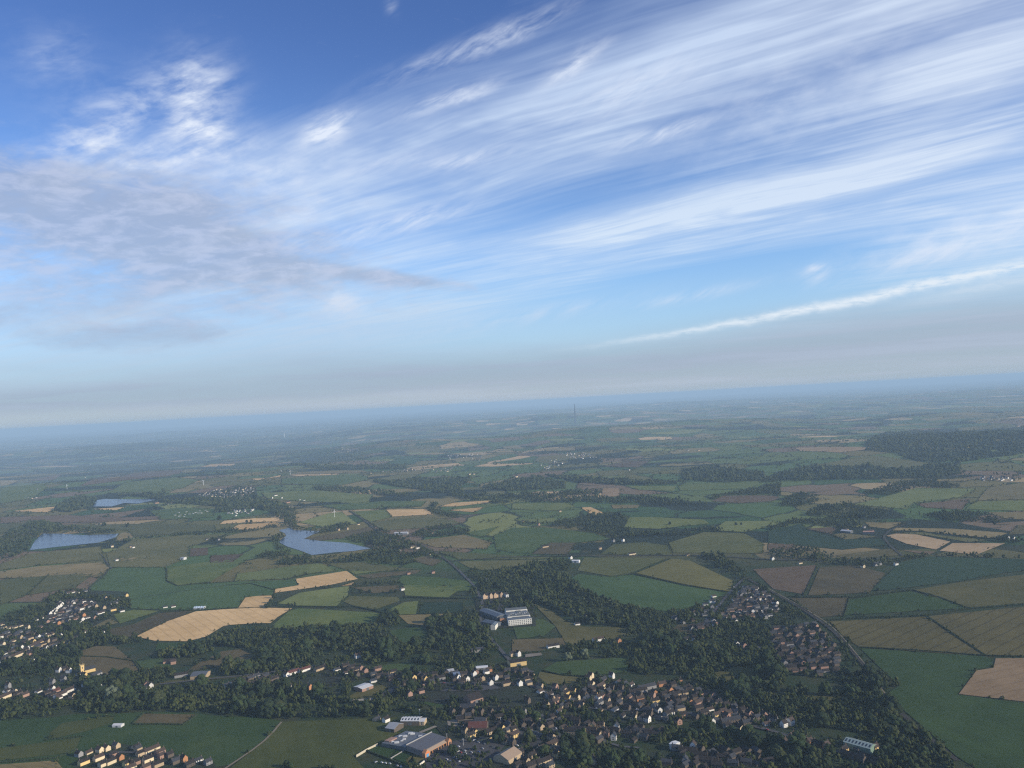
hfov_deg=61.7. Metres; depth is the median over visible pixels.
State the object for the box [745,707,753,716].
house
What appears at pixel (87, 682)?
tree
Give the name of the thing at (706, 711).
house
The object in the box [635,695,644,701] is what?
house
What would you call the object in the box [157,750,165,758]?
house
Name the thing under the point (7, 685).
house
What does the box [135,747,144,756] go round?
house
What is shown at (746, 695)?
tree
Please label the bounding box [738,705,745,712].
house
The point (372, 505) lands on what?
field
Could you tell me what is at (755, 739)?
tree
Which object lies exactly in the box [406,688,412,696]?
house
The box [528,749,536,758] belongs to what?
house
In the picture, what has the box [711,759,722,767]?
house
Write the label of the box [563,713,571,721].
house
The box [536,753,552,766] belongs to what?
house
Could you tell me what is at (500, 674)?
house
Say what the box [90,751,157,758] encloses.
road
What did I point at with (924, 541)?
field
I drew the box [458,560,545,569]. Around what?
field
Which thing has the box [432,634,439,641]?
tree
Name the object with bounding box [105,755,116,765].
house
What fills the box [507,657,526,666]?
town flats
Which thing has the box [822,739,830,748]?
house
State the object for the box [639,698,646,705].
house
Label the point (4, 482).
field
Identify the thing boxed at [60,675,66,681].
house
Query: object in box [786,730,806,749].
tree
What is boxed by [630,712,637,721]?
house
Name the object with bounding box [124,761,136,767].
house
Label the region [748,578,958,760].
railway
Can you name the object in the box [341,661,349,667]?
house
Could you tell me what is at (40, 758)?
hedge
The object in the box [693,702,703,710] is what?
house
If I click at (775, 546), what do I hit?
field
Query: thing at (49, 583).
field
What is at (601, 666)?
field
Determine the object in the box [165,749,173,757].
house
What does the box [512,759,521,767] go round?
house
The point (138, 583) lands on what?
field
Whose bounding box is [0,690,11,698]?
terrace
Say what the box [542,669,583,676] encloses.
hedge
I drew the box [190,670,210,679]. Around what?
barn
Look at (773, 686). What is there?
tree
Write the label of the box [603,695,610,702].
house
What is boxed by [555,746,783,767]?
paved ground
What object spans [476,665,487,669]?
clubhouse
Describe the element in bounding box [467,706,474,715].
house
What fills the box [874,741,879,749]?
house
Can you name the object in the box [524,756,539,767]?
house
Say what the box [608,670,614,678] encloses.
house
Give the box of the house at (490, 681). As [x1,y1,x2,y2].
[487,677,493,685]
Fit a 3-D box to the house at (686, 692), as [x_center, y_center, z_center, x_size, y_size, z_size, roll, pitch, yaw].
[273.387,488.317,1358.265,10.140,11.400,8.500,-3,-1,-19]
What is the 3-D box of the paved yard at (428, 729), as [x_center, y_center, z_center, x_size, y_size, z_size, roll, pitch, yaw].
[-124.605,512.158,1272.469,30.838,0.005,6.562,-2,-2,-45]
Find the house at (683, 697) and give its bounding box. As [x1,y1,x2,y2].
[679,693,686,700]
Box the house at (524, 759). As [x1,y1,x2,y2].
[521,754,529,763]
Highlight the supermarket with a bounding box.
[381,731,451,757]
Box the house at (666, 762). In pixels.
[660,757,671,765]
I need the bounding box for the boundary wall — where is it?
[356,743,377,756]
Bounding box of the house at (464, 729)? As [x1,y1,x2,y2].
[461,724,468,734]
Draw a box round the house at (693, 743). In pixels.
[689,738,696,746]
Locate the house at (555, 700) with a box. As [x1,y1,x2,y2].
[550,696,559,704]
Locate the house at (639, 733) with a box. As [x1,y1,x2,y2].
[637,728,642,738]
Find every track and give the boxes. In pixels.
[225,722,281,767]
[770,589,884,692]
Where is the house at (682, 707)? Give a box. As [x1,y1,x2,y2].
[675,703,685,710]
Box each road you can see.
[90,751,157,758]
[160,664,325,683]
[349,510,459,569]
[401,678,838,752]
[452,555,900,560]
[458,570,483,625]
[483,630,533,672]
[539,719,560,766]
[603,738,639,747]
[704,576,746,624]
[883,524,904,555]
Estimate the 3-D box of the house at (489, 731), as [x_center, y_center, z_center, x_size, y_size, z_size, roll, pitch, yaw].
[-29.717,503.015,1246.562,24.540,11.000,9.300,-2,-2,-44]
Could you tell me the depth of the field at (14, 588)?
2612.14 m
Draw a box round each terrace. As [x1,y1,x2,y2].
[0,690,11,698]
[505,728,520,738]
[536,738,556,748]
[563,725,585,734]
[574,725,596,733]
[629,685,647,694]
[637,681,656,689]
[719,714,741,725]
[839,747,866,762]
[856,749,880,764]
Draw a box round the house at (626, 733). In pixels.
[621,728,631,737]
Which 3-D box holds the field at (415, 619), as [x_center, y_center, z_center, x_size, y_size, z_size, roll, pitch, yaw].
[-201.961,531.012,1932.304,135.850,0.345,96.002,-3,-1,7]
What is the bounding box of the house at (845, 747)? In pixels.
[839,743,848,751]
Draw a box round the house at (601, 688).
[598,685,605,691]
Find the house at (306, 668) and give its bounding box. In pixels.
[298,664,310,672]
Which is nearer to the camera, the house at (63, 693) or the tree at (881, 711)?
the tree at (881, 711)
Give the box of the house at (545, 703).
[543,699,549,707]
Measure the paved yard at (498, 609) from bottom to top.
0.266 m
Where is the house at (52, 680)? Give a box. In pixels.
[49,677,55,683]
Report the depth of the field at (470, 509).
3896.31 m
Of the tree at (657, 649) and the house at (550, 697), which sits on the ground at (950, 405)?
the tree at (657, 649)
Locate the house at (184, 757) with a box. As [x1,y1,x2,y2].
[180,752,187,762]
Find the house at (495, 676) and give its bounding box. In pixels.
[493,672,498,680]
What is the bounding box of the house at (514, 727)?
[510,724,517,730]
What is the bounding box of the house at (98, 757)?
[92,751,104,761]
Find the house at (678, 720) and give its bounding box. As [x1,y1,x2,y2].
[674,715,681,724]
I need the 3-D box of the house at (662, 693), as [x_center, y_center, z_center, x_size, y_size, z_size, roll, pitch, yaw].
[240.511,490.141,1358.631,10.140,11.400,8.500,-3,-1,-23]
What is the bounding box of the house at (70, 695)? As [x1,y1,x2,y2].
[68,691,75,697]
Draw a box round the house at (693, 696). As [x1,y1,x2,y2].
[690,692,697,699]
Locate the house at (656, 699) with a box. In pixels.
[649,696,659,702]
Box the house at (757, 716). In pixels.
[753,712,761,720]
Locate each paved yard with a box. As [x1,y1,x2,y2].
[382,683,404,696]
[420,726,436,732]
[425,737,504,767]
[441,684,498,690]
[447,719,472,726]
[484,600,531,617]
[516,731,542,746]
[525,653,541,656]
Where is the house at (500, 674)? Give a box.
[497,671,504,677]
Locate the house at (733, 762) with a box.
[727,757,738,766]
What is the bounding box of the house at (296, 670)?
[287,667,298,674]
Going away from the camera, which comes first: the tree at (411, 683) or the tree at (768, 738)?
the tree at (768, 738)
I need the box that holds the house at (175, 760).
[170,754,180,764]
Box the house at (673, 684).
[669,680,676,686]
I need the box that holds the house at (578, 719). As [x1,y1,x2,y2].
[570,715,580,721]
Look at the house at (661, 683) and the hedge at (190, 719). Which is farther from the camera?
the house at (661, 683)
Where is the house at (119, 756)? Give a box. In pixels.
[115,751,124,760]
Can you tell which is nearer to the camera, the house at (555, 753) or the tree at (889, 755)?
the tree at (889, 755)
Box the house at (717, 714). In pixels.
[712,709,722,717]
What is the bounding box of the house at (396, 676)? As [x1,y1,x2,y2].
[394,673,400,678]
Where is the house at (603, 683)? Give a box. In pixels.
[595,680,605,689]
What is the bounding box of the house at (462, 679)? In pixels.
[457,677,465,682]
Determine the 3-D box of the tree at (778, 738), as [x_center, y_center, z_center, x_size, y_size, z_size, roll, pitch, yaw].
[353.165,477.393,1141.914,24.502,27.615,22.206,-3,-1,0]
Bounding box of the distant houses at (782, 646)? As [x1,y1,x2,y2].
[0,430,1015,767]
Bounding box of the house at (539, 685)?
[536,682,543,688]
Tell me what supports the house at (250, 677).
on the paved ground at (513, 693)
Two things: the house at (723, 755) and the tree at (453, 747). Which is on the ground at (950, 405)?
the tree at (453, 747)
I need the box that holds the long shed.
[843,737,876,753]
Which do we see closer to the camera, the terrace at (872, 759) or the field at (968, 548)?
the terrace at (872, 759)
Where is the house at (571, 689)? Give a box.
[569,686,576,693]
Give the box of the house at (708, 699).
[705,696,712,703]
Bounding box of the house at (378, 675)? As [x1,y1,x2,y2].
[375,671,383,678]
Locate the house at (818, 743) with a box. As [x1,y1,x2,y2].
[812,737,822,747]
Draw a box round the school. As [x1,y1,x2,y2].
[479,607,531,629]
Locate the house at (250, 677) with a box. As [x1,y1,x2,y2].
[246,674,254,680]
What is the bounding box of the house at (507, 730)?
[503,725,510,733]
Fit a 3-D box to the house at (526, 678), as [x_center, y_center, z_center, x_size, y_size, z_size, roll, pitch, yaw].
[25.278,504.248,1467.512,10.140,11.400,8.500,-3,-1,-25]
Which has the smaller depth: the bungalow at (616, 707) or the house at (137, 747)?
the house at (137, 747)
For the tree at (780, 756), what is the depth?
1094.87 m
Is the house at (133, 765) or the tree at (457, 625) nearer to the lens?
the house at (133, 765)
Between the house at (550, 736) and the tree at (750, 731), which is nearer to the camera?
the tree at (750, 731)
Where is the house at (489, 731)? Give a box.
[483,724,497,735]
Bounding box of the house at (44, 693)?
[41,688,50,695]
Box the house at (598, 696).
[595,692,601,699]
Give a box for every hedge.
[0,575,47,605]
[0,749,75,762]
[48,735,83,739]
[83,655,139,667]
[111,609,197,628]
[132,714,197,724]
[166,568,235,585]
[228,583,272,589]
[277,605,381,612]
[323,682,343,688]
[367,749,404,765]
[403,596,469,598]
[521,644,562,652]
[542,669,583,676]
[610,573,730,591]
[633,558,670,572]
[788,589,911,597]
[803,565,817,594]
[824,603,1023,620]
[843,598,849,615]
[859,646,1023,656]
[913,590,966,607]
[927,616,985,654]
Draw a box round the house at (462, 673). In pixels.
[460,669,468,676]
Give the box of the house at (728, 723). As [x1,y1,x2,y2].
[723,720,731,728]
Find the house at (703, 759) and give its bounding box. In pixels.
[699,755,718,762]
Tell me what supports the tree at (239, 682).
on the ground at (950, 405)
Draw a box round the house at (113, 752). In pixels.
[109,748,117,756]
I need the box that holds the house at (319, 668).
[313,663,325,671]
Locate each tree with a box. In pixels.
[6,657,23,670]
[63,643,77,652]
[69,619,81,629]
[83,679,93,686]
[89,681,105,693]
[90,675,102,683]
[103,697,115,707]
[104,685,119,698]
[108,690,122,701]
[109,678,122,685]
[111,668,118,676]
[116,673,131,683]
[118,667,131,673]
[121,683,134,699]
[125,692,138,704]
[133,684,145,692]
[139,688,151,694]
[151,689,165,699]
[187,641,202,649]
[188,646,194,652]
[194,674,208,686]
[195,645,204,654]
[213,651,220,659]
[221,654,233,664]
[230,693,248,710]
[234,676,245,688]
[242,659,252,668]
[242,698,255,709]
[247,690,258,698]
[253,699,261,706]
[255,652,267,663]
[256,646,268,652]
[256,683,274,697]
[256,705,267,716]
[258,677,271,685]
[262,701,274,707]
[264,650,271,659]
[265,707,275,717]
[270,644,282,652]
[271,653,283,662]
[274,700,285,704]
[274,703,285,711]
[275,686,285,699]
[281,677,290,687]
[283,760,289,767]
[287,762,293,767]
[295,683,308,696]
[298,636,312,649]
[304,624,317,636]
[311,682,323,697]
[317,629,326,636]
[322,628,329,636]
[329,620,337,625]
[329,632,339,642]
[330,624,342,634]
[339,635,348,642]
[356,700,369,715]
[373,637,382,643]
[376,637,392,651]
[378,612,386,620]
[382,649,393,660]
[384,608,391,613]
[387,611,396,618]
[390,644,399,651]
[396,641,403,647]
[400,668,411,678]
[405,679,416,688]
[410,635,422,646]
[410,665,418,674]
[420,654,429,662]
[424,616,434,623]
[426,635,434,642]
[427,706,436,716]
[430,612,438,620]
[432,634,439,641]
[442,627,450,636]
[442,635,452,642]
[446,744,458,753]
[449,617,461,626]
[453,619,461,631]
[463,620,476,632]
[492,727,504,741]
[512,707,525,719]
[523,725,533,742]
[529,589,537,599]
[530,559,537,568]
[530,710,541,721]
[538,744,549,755]
[559,736,565,748]
[560,732,572,741]
[561,746,571,759]
[563,652,571,660]
[564,740,571,747]
[574,727,586,739]
[574,745,591,759]
[575,738,585,744]
[576,742,589,748]
[578,734,589,743]
[580,648,587,657]
[580,754,593,764]
[584,710,595,721]
[587,733,595,744]
[589,611,599,618]
[589,747,596,755]
[601,747,610,757]
[606,747,619,766]
[617,748,625,760]
[632,748,646,763]
[635,639,647,648]
[642,634,651,644]
[650,632,662,646]
[653,644,661,653]
[654,752,660,760]
[660,635,673,645]
[664,643,678,654]
[666,725,675,734]
[670,629,681,638]
[671,636,679,643]
[678,640,686,649]
[684,728,691,735]
[686,643,699,656]
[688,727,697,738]
[689,640,700,647]
[695,713,716,732]
[696,655,706,663]
[710,640,718,650]
[720,652,731,659]
[725,725,737,734]
[728,676,748,694]
[728,679,739,697]
[730,728,740,739]
[734,672,748,677]
[734,683,748,698]
[739,650,749,656]
[740,723,754,740]
[741,675,752,687]
[742,691,750,701]
[746,729,754,739]
[749,675,761,687]
[749,734,759,745]
[751,663,761,676]
[751,688,764,700]
[751,734,764,745]
[752,649,774,665]
[759,663,769,672]
[760,680,768,690]
[764,732,772,743]
[767,663,782,678]
[767,680,779,694]
[770,742,783,748]
[771,731,784,743]
[771,747,785,760]
[775,699,790,712]
[777,750,786,758]
[780,741,791,750]
[780,754,795,765]
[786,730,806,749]
[790,746,801,753]
[792,753,801,761]
[793,748,802,757]
[802,742,810,754]
[805,752,817,765]
[808,746,821,757]
[814,711,830,727]
[818,681,831,694]
[820,754,831,764]
[822,743,835,754]
[829,710,836,721]
[844,683,858,693]
[862,663,876,676]
[863,712,876,726]
[866,674,884,690]
[873,702,884,716]
[873,749,884,758]
[877,706,889,719]
[878,692,902,713]
[880,734,894,747]
[880,745,887,754]
[885,707,898,715]
[885,714,903,726]
[885,750,898,758]
[886,725,899,735]
[887,747,901,760]
[898,721,913,734]
[898,752,906,763]
[905,720,918,729]
[905,752,917,761]
[917,746,929,756]
[919,728,931,740]
[932,740,944,751]
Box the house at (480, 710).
[477,706,484,715]
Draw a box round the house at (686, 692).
[681,688,688,694]
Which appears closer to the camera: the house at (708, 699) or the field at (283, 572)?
the house at (708, 699)
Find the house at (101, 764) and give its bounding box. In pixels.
[97,758,105,767]
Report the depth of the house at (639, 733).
1195.98 m
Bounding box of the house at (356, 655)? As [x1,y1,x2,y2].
[354,652,361,658]
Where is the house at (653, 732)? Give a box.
[644,729,661,736]
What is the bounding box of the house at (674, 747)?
[671,742,682,750]
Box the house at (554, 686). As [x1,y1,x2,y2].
[551,681,558,689]
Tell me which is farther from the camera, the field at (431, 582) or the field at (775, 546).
the field at (775, 546)
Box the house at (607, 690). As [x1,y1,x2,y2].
[604,687,611,693]
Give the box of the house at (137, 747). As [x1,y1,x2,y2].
[133,743,142,751]
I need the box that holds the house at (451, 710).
[448,706,455,715]
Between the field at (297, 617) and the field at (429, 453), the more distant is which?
the field at (429, 453)
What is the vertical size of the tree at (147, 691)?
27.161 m
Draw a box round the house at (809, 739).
[806,735,812,744]
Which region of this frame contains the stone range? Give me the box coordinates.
[482,591,502,598]
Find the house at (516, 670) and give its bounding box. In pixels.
[513,667,519,672]
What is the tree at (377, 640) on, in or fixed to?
on the ground at (950, 405)
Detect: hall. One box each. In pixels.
[460,703,475,711]
[463,691,482,702]
[468,721,487,731]
[474,717,486,720]
[493,746,521,764]
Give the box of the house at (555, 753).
[552,747,560,758]
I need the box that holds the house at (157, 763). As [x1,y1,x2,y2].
[152,757,163,767]
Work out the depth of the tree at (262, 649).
1699.60 m
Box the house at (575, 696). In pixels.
[573,692,580,700]
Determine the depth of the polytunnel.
1354.90 m
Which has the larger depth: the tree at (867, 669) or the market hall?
the tree at (867, 669)
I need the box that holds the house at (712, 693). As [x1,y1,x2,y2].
[708,689,715,696]
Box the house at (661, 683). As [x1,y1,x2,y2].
[657,679,666,686]
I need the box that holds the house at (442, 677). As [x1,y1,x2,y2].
[436,674,445,680]
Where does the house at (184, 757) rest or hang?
on the paved ground at (117, 764)
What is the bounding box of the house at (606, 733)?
[603,726,609,737]
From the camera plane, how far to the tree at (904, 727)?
1154.77 m
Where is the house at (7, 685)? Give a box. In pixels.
[4,681,11,688]
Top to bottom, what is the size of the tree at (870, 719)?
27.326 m
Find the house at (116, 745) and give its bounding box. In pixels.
[111,740,120,748]
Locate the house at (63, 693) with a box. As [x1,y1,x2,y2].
[52,689,66,698]
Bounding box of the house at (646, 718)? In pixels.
[643,713,650,722]
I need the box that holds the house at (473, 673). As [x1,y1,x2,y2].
[471,669,476,676]
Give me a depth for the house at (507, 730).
1242.47 m
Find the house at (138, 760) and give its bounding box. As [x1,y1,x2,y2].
[130,755,141,764]
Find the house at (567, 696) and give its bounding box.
[564,693,570,699]
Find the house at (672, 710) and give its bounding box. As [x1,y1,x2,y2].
[669,707,674,714]
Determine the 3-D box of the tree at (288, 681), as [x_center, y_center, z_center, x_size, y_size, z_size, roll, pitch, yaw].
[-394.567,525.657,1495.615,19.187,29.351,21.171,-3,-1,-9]
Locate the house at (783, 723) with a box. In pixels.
[779,718,787,727]
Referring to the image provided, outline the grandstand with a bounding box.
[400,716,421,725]
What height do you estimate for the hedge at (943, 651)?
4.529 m
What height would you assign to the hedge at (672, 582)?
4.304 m
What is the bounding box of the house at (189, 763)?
[183,757,195,767]
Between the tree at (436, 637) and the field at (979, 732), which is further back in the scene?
the tree at (436, 637)
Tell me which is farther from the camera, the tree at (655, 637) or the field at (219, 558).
the field at (219, 558)
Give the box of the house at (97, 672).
[90,670,101,675]
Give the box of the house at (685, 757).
[681,753,688,761]
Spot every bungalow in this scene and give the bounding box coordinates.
[83,747,93,754]
[194,755,203,762]
[370,677,376,682]
[372,714,380,721]
[611,705,618,711]
[662,715,670,720]
[685,685,693,690]
[762,719,770,725]
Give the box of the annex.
[419,718,426,724]
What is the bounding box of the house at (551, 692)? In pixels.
[545,689,553,697]
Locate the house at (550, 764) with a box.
[546,759,554,767]
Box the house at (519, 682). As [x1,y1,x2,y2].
[516,678,522,685]
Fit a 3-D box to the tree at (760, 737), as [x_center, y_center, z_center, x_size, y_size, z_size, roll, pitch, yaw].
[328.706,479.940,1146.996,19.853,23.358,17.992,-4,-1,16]
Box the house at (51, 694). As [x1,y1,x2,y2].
[47,690,56,697]
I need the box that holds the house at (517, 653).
[515,649,520,656]
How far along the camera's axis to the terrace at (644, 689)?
1375.54 m
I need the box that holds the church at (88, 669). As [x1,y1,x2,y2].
[79,664,95,672]
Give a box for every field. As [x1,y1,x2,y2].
[0,480,18,485]
[0,484,47,502]
[0,515,159,522]
[0,520,29,533]
[0,546,103,569]
[0,562,108,577]
[0,576,45,604]
[0,712,280,767]
[0,737,80,759]
[0,760,61,767]
[7,483,45,486]
[18,507,53,511]
[29,474,61,480]
[29,574,89,594]
[49,715,113,737]
[78,523,214,535]
[79,646,137,674]
[81,470,182,485]
[90,568,296,609]
[93,619,117,627]
[101,507,123,509]
[107,534,227,566]
[109,477,196,492]
[110,610,194,638]
[114,610,156,622]
[115,532,132,540]
[135,713,195,723]
[136,658,170,668]
[138,608,291,640]
[145,448,202,451]
[148,675,249,686]
[151,508,214,519]
[155,642,185,650]
[167,560,244,584]
[169,488,196,492]
[188,649,251,670]
[189,547,207,555]
[202,464,234,466]
[210,554,242,562]
[220,518,278,523]
[231,717,400,767]
[232,522,277,529]
[235,563,335,580]
[238,595,272,607]
[262,490,372,503]
[273,608,378,627]
[275,571,356,592]
[279,586,348,605]
[282,475,367,484]
[292,470,365,473]
[299,512,356,526]
[306,527,373,540]
[321,501,424,509]
[326,562,417,570]
[344,596,399,608]
[350,685,386,698]
[351,510,390,521]
[351,570,377,573]
[352,585,399,592]
[358,570,419,577]
[369,745,396,756]
[370,517,458,529]
[372,662,419,669]
[387,509,430,515]
[388,626,427,642]
[391,601,418,613]
[392,749,413,763]
[398,576,476,591]
[399,614,442,624]
[403,585,463,596]
[406,754,423,766]
[408,453,444,454]
[412,555,441,565]
[415,535,491,548]
[419,602,463,613]
[424,701,443,707]
[437,551,555,559]
[444,501,488,505]
[453,504,501,509]
[453,507,481,511]
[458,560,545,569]
[466,527,495,536]
[494,527,609,552]
[503,445,523,448]
[512,503,574,510]
[512,638,564,652]
[513,619,554,638]
[517,518,556,522]
[532,543,575,553]
[534,604,626,643]
[538,672,582,684]
[543,657,628,674]
[545,447,575,450]
[572,574,727,610]
[578,558,665,576]
[582,507,601,514]
[589,475,625,477]
[601,542,671,554]
[602,488,619,496]
[607,461,647,466]
[612,505,638,507]
[625,517,707,528]
[626,467,690,472]
[627,486,675,490]
[637,559,732,590]
[669,532,762,552]
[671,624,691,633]
[678,481,761,489]
[713,495,777,502]
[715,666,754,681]
[717,521,783,531]
[753,565,815,593]
[768,524,887,548]
[768,544,792,549]
[791,598,847,616]
[796,447,873,452]
[803,694,843,700]
[808,565,884,594]
[810,527,835,533]
[819,455,932,467]
[830,617,980,653]
[835,533,874,538]
[836,548,897,558]
[845,591,963,614]
[856,488,973,508]
[861,648,1023,767]
[865,522,900,528]
[871,556,1023,590]
[887,534,949,548]
[893,528,1005,537]
[904,550,933,554]
[905,532,986,541]
[916,575,1023,606]
[918,498,970,509]
[927,478,975,480]
[930,607,1023,655]
[940,543,1003,554]
[959,658,1023,700]
[967,500,1023,510]
[979,482,1023,499]
[989,512,1023,519]
[1009,525,1023,533]
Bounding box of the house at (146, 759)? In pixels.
[142,753,153,763]
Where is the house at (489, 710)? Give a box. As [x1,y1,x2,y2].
[486,706,493,715]
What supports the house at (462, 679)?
on the paved ground at (513, 693)
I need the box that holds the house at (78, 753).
[74,749,83,757]
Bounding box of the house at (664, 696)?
[662,692,671,700]
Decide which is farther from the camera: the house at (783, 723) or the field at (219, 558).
the field at (219, 558)
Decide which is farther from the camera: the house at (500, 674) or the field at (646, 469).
the field at (646, 469)
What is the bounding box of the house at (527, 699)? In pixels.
[523,695,530,703]
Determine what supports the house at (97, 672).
on the paved ground at (75, 679)
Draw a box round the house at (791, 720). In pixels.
[787,715,794,725]
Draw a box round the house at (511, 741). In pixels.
[508,736,516,746]
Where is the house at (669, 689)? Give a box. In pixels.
[666,685,673,692]
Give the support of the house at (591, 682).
on the paved ground at (513, 693)
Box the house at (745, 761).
[740,756,752,765]
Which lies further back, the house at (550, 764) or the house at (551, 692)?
the house at (551, 692)
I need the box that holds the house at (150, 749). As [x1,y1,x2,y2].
[144,742,159,753]
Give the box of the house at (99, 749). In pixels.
[95,744,103,752]
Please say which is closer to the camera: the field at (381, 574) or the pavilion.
the pavilion
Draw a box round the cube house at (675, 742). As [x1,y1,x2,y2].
[669,740,679,748]
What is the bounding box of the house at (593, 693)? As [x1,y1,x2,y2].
[591,690,598,697]
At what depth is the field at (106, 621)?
2075.31 m
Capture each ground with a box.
[0,379,1023,767]
[0,590,129,661]
[0,669,93,702]
[75,744,216,767]
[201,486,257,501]
[248,664,767,728]
[412,717,602,767]
[475,595,535,627]
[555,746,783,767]
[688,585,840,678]
[768,720,901,767]
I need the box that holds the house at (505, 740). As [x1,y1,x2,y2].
[501,737,508,744]
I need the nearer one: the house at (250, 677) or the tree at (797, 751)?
the tree at (797, 751)
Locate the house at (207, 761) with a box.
[203,756,212,765]
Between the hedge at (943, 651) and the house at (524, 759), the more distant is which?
the hedge at (943, 651)
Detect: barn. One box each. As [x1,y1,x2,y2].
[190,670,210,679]
[385,722,403,732]
[840,529,852,532]
[863,531,873,533]
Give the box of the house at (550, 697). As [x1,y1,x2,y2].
[548,693,554,701]
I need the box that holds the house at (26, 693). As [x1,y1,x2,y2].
[19,690,29,697]
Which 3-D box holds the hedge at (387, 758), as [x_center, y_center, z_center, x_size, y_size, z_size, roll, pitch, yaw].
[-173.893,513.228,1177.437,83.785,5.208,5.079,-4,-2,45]
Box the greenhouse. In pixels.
[193,606,205,609]
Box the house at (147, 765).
[140,760,151,767]
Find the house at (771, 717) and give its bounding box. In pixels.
[767,712,777,721]
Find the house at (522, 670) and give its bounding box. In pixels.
[520,666,528,673]
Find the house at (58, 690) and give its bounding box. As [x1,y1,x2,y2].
[51,686,60,692]
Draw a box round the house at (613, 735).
[610,729,616,740]
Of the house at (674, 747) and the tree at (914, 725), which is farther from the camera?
the tree at (914, 725)
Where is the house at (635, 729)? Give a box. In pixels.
[633,727,651,734]
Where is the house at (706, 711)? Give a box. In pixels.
[698,707,709,714]
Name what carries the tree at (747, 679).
on the ground at (950, 405)
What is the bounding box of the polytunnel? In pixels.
[112,723,123,726]
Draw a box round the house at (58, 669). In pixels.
[55,666,61,672]
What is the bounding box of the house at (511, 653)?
[509,650,514,656]
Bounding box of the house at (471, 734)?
[465,729,475,738]
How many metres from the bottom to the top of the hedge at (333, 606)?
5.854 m
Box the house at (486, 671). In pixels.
[483,668,489,673]
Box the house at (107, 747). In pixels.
[102,743,110,751]
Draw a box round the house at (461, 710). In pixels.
[458,706,464,714]
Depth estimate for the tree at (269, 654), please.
1660.87 m
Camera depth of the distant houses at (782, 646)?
1579.81 m
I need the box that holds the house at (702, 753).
[689,750,707,756]
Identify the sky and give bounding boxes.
[0,0,1023,437]
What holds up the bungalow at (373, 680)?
on the paved ground at (513, 693)
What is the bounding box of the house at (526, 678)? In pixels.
[523,675,529,681]
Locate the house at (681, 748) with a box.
[678,746,697,752]
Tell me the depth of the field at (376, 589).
2294.00 m
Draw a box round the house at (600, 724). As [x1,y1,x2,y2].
[597,720,604,727]
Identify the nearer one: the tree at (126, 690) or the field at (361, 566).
the tree at (126, 690)
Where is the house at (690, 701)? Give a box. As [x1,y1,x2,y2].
[686,696,692,704]
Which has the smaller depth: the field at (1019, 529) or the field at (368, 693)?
the field at (368, 693)
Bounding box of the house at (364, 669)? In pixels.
[362,666,368,672]
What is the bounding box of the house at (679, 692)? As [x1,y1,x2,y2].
[671,689,681,695]
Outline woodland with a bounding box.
[0,410,1023,767]
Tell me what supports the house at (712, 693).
on the paved ground at (513, 693)
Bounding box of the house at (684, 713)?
[679,710,687,717]
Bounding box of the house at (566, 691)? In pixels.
[561,688,569,695]
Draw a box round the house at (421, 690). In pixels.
[418,686,424,693]
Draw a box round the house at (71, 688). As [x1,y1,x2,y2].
[61,684,75,692]
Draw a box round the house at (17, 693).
[13,688,22,695]
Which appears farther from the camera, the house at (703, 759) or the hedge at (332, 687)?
the hedge at (332, 687)
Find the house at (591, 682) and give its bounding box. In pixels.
[587,679,594,685]
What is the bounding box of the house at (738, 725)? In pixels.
[735,722,742,729]
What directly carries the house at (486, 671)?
on the paved ground at (513, 693)
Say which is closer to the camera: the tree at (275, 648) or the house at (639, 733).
the house at (639, 733)
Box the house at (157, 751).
[154,746,165,755]
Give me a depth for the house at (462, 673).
1512.00 m
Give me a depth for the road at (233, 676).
1585.23 m
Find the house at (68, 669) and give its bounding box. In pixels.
[65,666,71,672]
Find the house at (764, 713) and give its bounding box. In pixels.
[760,709,767,718]
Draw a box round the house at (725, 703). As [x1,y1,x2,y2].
[722,700,730,707]
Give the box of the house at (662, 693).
[660,689,667,696]
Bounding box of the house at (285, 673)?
[283,670,289,676]
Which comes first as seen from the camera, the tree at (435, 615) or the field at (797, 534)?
the tree at (435, 615)
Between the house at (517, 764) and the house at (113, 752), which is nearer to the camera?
the house at (517, 764)
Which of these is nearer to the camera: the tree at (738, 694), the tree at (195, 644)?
the tree at (738, 694)
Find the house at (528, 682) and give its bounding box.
[525,678,532,684]
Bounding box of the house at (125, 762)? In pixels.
[122,758,130,766]
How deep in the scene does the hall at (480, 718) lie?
1282.06 m
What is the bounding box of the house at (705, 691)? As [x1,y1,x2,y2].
[702,688,708,694]
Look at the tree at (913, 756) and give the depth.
1065.22 m
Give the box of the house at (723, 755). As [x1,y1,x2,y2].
[716,751,727,760]
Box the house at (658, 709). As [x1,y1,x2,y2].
[654,704,661,712]
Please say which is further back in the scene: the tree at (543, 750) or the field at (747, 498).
the field at (747, 498)
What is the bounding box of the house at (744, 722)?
[741,717,752,725]
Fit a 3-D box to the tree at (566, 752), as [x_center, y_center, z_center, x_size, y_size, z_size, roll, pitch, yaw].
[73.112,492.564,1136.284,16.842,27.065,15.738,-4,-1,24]
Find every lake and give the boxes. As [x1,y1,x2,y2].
[30,533,117,549]
[94,499,156,505]
[279,528,369,554]
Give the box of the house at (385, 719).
[382,714,389,722]
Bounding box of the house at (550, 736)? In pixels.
[547,731,555,739]
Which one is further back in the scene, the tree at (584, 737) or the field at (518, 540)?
the field at (518, 540)
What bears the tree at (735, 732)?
on the ground at (950, 405)
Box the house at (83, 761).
[77,755,89,766]
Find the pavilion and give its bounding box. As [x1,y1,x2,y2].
[354,683,372,691]
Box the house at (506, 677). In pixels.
[503,673,509,680]
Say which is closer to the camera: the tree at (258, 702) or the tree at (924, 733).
the tree at (924, 733)

